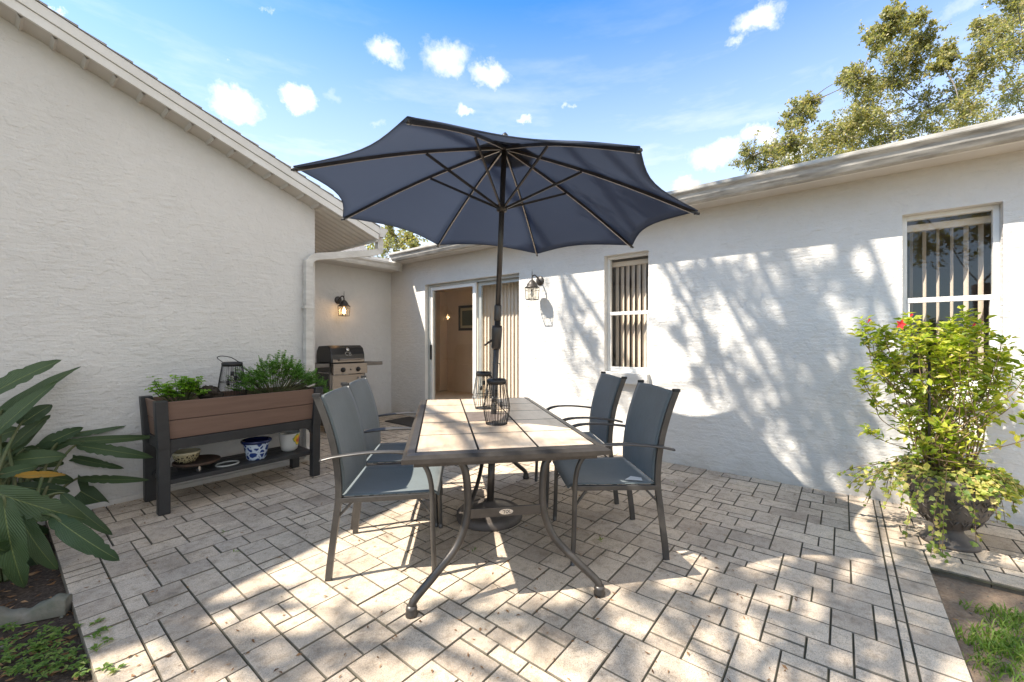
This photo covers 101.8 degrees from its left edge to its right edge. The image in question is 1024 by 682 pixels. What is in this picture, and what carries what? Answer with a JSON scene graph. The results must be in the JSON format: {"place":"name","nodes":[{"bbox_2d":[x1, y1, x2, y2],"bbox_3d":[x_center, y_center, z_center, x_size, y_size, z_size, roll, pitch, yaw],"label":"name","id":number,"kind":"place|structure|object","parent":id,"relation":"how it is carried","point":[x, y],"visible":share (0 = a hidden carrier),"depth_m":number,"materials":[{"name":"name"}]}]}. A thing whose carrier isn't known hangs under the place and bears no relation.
{"place":"outdoors","nodes":[
{"label":"outdoors","id":0,"kind":"place"},
{"bbox_2d":[0,525,1023,681],"bbox_3d":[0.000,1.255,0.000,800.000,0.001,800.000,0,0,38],"label":"ground","id":1,"kind":"structure","parent":0,"point":[951,595],"depth_m":1.89,"materials":[{"name":"soil"}]},
{"bbox_2d":[0,593,72,628],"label":"garden edging","id":2,"kind":"object","parent":1,"relation":"on","point":[58,604],"visible":0.98,"depth_m":1.87,"materials":[{"name":"concrete"}]},
{"bbox_2d":[0,617,128,681],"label":"weeds","id":3,"kind":"object","parent":1,"relation":"on","point":[34,646],"visible":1,"depth_m":1.63,"materials":[{"name":"green plant"}]},
{"bbox_2d":[0,359,153,587],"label":"paradise plant","id":4,"kind":"object","parent":1,"relation":"on","point":[27,504],"visible":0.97,"depth_m":2.52,"materials":[{"name":"green plant"}]},
{"bbox_2d":[365,225,431,257],"bbox_3d":[-4.421,-1.734,16.095,5.880,6.144,3.139,0,0,12],"label":"oak tree","id":5,"kind":"object","parent":1,"relation":"on","point":[409,239],"visible":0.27,"depth_m":15.98,"materials":[{"name":"green plant"}]},
{"bbox_2d":[0,0,1023,525],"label":"house","id":6,"kind":"structure","parent":1,"relation":"on","point":[150,226],"depth_m":3.49,"materials":[{"name":"white paint"}]},
{"bbox_2d":[334,295,349,315],"bbox_3d":[-2.540,-0.558,6.237,0.258,0.374,0.176,0,0,38],"label":"wall lantern","id":7,"kind":"object","parent":6,"relation":"attached to","point":[343,304],"depth_m":6.21,"materials":[{"name":"brown metal"}]},
{"bbox_2d":[458,305,472,330],"bbox_3d":[-1.061,-0.550,9.929,0.600,0.600,0.020,0,0,38],"label":"framed picture","id":8,"kind":"object","parent":6,"relation":"attached to","point":[465,317],"visible":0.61,"depth_m":9.97,"materials":[{"name":"black metal"}]},
{"bbox_2d":[428,274,518,399],"bbox_3d":[-0.497,0.175,6.058,1.919,2.109,0.263,0,0,39],"label":"sliding door","id":9,"kind":"structure","parent":6,"relation":"in","point":[484,292],"depth_m":5.95,"materials":[{"name":"metal"}]},
{"bbox_2d":[525,274,543,300],"bbox_3d":[0.268,-0.683,5.052,0.176,0.374,0.258,0,0,38],"label":"wall lantern","id":10,"kind":"object","parent":6,"relation":"attached to","point":[532,284],"depth_m":5.01,"materials":[{"name":"brown metal"}]},
{"bbox_2d":[605,252,649,384],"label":"window","id":11,"kind":"structure","parent":6,"relation":"in","point":[630,271],"depth_m":4.67,"materials":[{"name":"clear glass"}]},
{"bbox_2d":[900,204,1007,409],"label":"window","id":12,"kind":"structure","parent":6,"relation":"in","point":[951,259],"depth_m":3.22,"materials":[{"name":"clear glass"}]},
{"bbox_2d":[0,571,1023,677],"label":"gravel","id":13,"kind":"structure","parent":1,"relation":"on","point":[79,655],"depth_m":1.72,"materials":[{"name":"grey gravel"}]},
{"bbox_2d":[728,0,1023,174],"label":"oak tree","id":14,"kind":"object","parent":1,"relation":"on","point":[858,124],"visible":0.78,"depth_m":12.55,"materials":[{"name":"green plant"}]},
{"bbox_2d":[950,599,1023,681],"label":"grass","id":15,"kind":"structure","parent":1,"relation":"on","point":[1004,647],"depth_m":1.71,"materials":[{"name":"green plant"}]},
{"bbox_2d":[40,0,1023,257],"label":"sky","id":16,"kind":"structure","parent":0,"point":[683,82],"materials":[{"name":"blue"}]},
{"bbox_2d":[45,413,1023,681],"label":"patio paving","id":17,"kind":"structure","parent":0,"point":[381,555],"depth_m":2.07,"materials":[{"name":"beige stone"}]},
{"bbox_2d":[139,384,322,515],"bbox_3d":[-2.282,0.820,3.481,0.501,0.800,1.188,0,0,38],"label":"raised planter","id":18,"kind":"object","parent":17,"relation":"on","point":[169,428],"visible":0.94,"depth_m":3.20,"materials":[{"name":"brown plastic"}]},
{"bbox_2d":[144,375,209,401],"bbox_3d":[-2.514,0.364,3.124,0.354,0.217,0.407,0,0,38],"label":"celery plant","id":19,"kind":"object","parent":18,"relation":"on","point":[189,386],"visible":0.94,"depth_m":3.09,"materials":[{"name":"green plant"}]},
{"bbox_2d":[172,454,220,471],"bbox_3d":[-2.450,0.955,3.233,0.304,0.072,0.304,0,0,38],"label":"wheeled plant caddy","id":20,"kind":"object","parent":18,"relation":"on","point":[205,459],"visible":0.84,"depth_m":3.19,"materials":[{"name":"wood"}]},
{"bbox_2d":[172,448,200,463],"bbox_3d":[-2.503,0.887,3.199,0.178,0.088,0.178,0,0,38],"label":"patterned bowl","id":21,"kind":"object","parent":20,"relation":"on","point":[185,456],"visible":0.98,"depth_m":3.16,"materials":[{"name":"ceramic"}]},
{"bbox_2d":[197,385,224,398],"bbox_3d":[-2.382,0.415,3.270,0.143,0.142,0.202,0,-29,38],"label":"root ball","id":22,"kind":"object","parent":18,"relation":"in","point":[214,392],"visible":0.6,"depth_m":3.24,"materials":[{"name":"soil"}]},
{"bbox_2d":[215,460,239,466],"bbox_3d":[-2.280,0.984,3.334,0.118,0.021,0.170,0,0,38],"label":"plastic ring","id":23,"kind":"object","parent":18,"relation":"on","point":[237,461],"visible":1,"depth_m":3.33,"materials":[{"name":"white plastic"}]},
{"bbox_2d":[217,356,246,396],"bbox_3d":[-2.300,0.293,3.409,0.212,0.355,0.235,0,0,-2],"label":"wire lantern","id":24,"kind":"object","parent":18,"relation":"on","point":[229,365],"visible":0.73,"depth_m":3.39,"materials":[{"name":"black metal"}]},
{"bbox_2d":[240,436,271,460],"bbox_3d":[-2.158,0.909,3.512,0.230,0.164,0.230,0,0,38],"label":"blue flower pot","id":25,"kind":"object","parent":18,"relation":"on","point":[255,448],"visible":1,"depth_m":3.45,"materials":[{"name":"white ceramic"}]},
{"bbox_2d":[225,350,332,393],"bbox_3d":[-2.053,0.288,3.728,0.440,0.429,0.882,0,0,38],"label":"parsley plant","id":26,"kind":"object","parent":18,"relation":"on","point":[297,373],"visible":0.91,"depth_m":3.64,"materials":[{"name":"green plant"}]},
{"bbox_2d":[278,430,299,451],"bbox_3d":[-2.025,0.911,3.783,0.180,0.160,0.180,0,0,38],"label":"white flower pot","id":27,"kind":"object","parent":18,"relation":"on","point":[288,440],"visible":0.97,"depth_m":3.73,"materials":[{"name":"ceramic"}]},
{"bbox_2d":[315,345,382,432],"bbox_3d":[-2.350,0.640,5.753,0.489,1.160,1.090,0,0,38],"label":"gas grill","id":28,"kind":"object","parent":17,"relation":"on","point":[336,361],"visible":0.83,"depth_m":5.59,"materials":[{"name":"silver metal"}]},
{"bbox_2d":[332,373,363,389],"bbox_3d":[-2.213,0.782,5.645,0.036,0.655,0.458,0,0,39],"label":"door","id":29,"kind":"structure","parent":28,"relation":"in","point":[336,379],"depth_m":5.58,"materials":[{"name":"metal"}]},
{"bbox_2d":[312,383,443,580],"bbox_3d":[-0.726,0.745,2.408,0.633,0.954,0.610,0,0,-6],"label":"patio chair","id":30,"kind":"object","parent":17,"relation":"on","point":[356,478],"visible":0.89,"depth_m":2.26,"materials":[{"name":"fabric"}]},
{"bbox_2d":[341,376,442,529],"bbox_3d":[-0.821,0.745,2.988,0.633,0.954,0.610,0,0,-6],"label":"patio chair","id":31,"kind":"object","parent":17,"relation":"on","point":[361,390],"visible":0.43,"depth_m":2.95,"materials":[{"name":"fabric"}]},
{"bbox_2d":[385,417,413,426],"bbox_3d":[-1.473,1.210,6.212,0.800,0.012,0.450,0,0,38],"label":"door mat","id":32,"kind":"object","parent":17,"relation":"on","point":[407,421],"depth_m":6.22,"materials":[{"name":"grey fabric"}]},
{"bbox_2d":[456,463,521,531],"bbox_3d":[-0.156,0.982,2.884,0.456,0.477,0.456,0,0,38],"label":"umbrella stand","id":33,"kind":"object","parent":17,"relation":"on","point":[491,524],"visible":0.64,"depth_m":2.78,"materials":[{"name":"metal"}]},
{"bbox_2d":[291,116,699,413],"bbox_3d":[-0.082,-0.150,2.778,2.298,2.482,2.298,0,0,38],"label":"patio umbrella","id":34,"kind":"object","parent":33,"relation":"in","point":[438,183],"visible":1,"depth_m":2.83,"materials":[{"name":"fabric"}]},
{"bbox_2d":[0,467,996,681],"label":"leaf litter","id":35,"kind":"object","parent":17,"relation":"on","point":[72,636],"visible":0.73,"depth_m":1.75,"materials":[{"name":"brown plant"}]},
{"bbox_2d":[401,397,610,618],"bbox_3d":[-0.161,0.860,2.773,0.964,0.720,1.810,0,0,-10],"label":"patio table","id":36,"kind":"object","parent":17,"relation":"on","point":[461,434],"visible":0.91,"depth_m":2.04,"materials":[{"name":"beige tile"}]},
{"bbox_2d":[473,371,491,409],"bbox_3d":[-0.209,0.360,3.086,0.166,0.282,0.166,0,0,29],"label":"wire lantern","id":37,"kind":"object","parent":36,"relation":"on","point":[482,374],"visible":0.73,"depth_m":3.06,"materials":[{"name":"black metal"}]},
{"bbox_2d":[483,363,509,425],"bbox_3d":[-0.093,0.317,2.508,0.166,0.368,0.166,0,0,21],"label":"wire lantern","id":38,"kind":"object","parent":36,"relation":"on","point":[493,381],"visible":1,"depth_m":2.48,"materials":[{"name":"black metal"}]},
{"bbox_2d":[55,470,1023,681],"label":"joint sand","id":39,"kind":"structure","parent":17,"relation":"in","point":[637,591],"depth_m":1.96,"materials":[{"name":"grey sand"}]},
{"bbox_2d":[535,371,626,507],"bbox_3d":[0.524,0.745,3.361,0.633,0.954,0.610,0,0,-5],"label":"patio chair","id":40,"kind":"object","parent":17,"relation":"on","point":[606,396],"visible":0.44,"depth_m":3.28,"materials":[{"name":"metal"}]},
{"bbox_2d":[552,380,680,565],"bbox_3d":[0.604,0.745,2.569,0.633,0.954,0.610,0,0,-4],"label":"patio chair","id":41,"kind":"object","parent":17,"relation":"on","point":[650,411],"visible":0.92,"depth_m":2.46,"materials":[{"name":"fabric"}]},
{"bbox_2d":[897,462,1005,552],"bbox_3d":[2.645,1.008,2.518,0.468,0.423,0.468,0,0,38],"label":"garden urn","id":42,"kind":"object","parent":17,"relation":"on","point":[959,521],"visible":0.54,"depth_m":2.41,"materials":[{"name":"stone"}]},
{"bbox_2d":[919,342,939,476],"bbox_3d":[2.478,0.422,2.470,0.088,0.837,0.088,0,0,38],"label":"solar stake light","id":43,"kind":"object","parent":42,"relation":"in","point":[929,402],"visible":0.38,"depth_m":2.46,"materials":[{"name":"black metal"}]},
{"bbox_2d":[837,443,1023,562],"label":"trailing ivy","id":44,"kind":"object","parent":42,"relation":"in","point":[1012,490],"visible":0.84,"depth_m":2.35,"materials":[{"name":"green plant"}]},
{"bbox_2d":[848,304,1023,476],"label":"flowering vine","id":45,"kind":"object","parent":42,"relation":"in","point":[958,345],"visible":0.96,"depth_m":2.49,"materials":[{"name":"green plant"}]}
]}

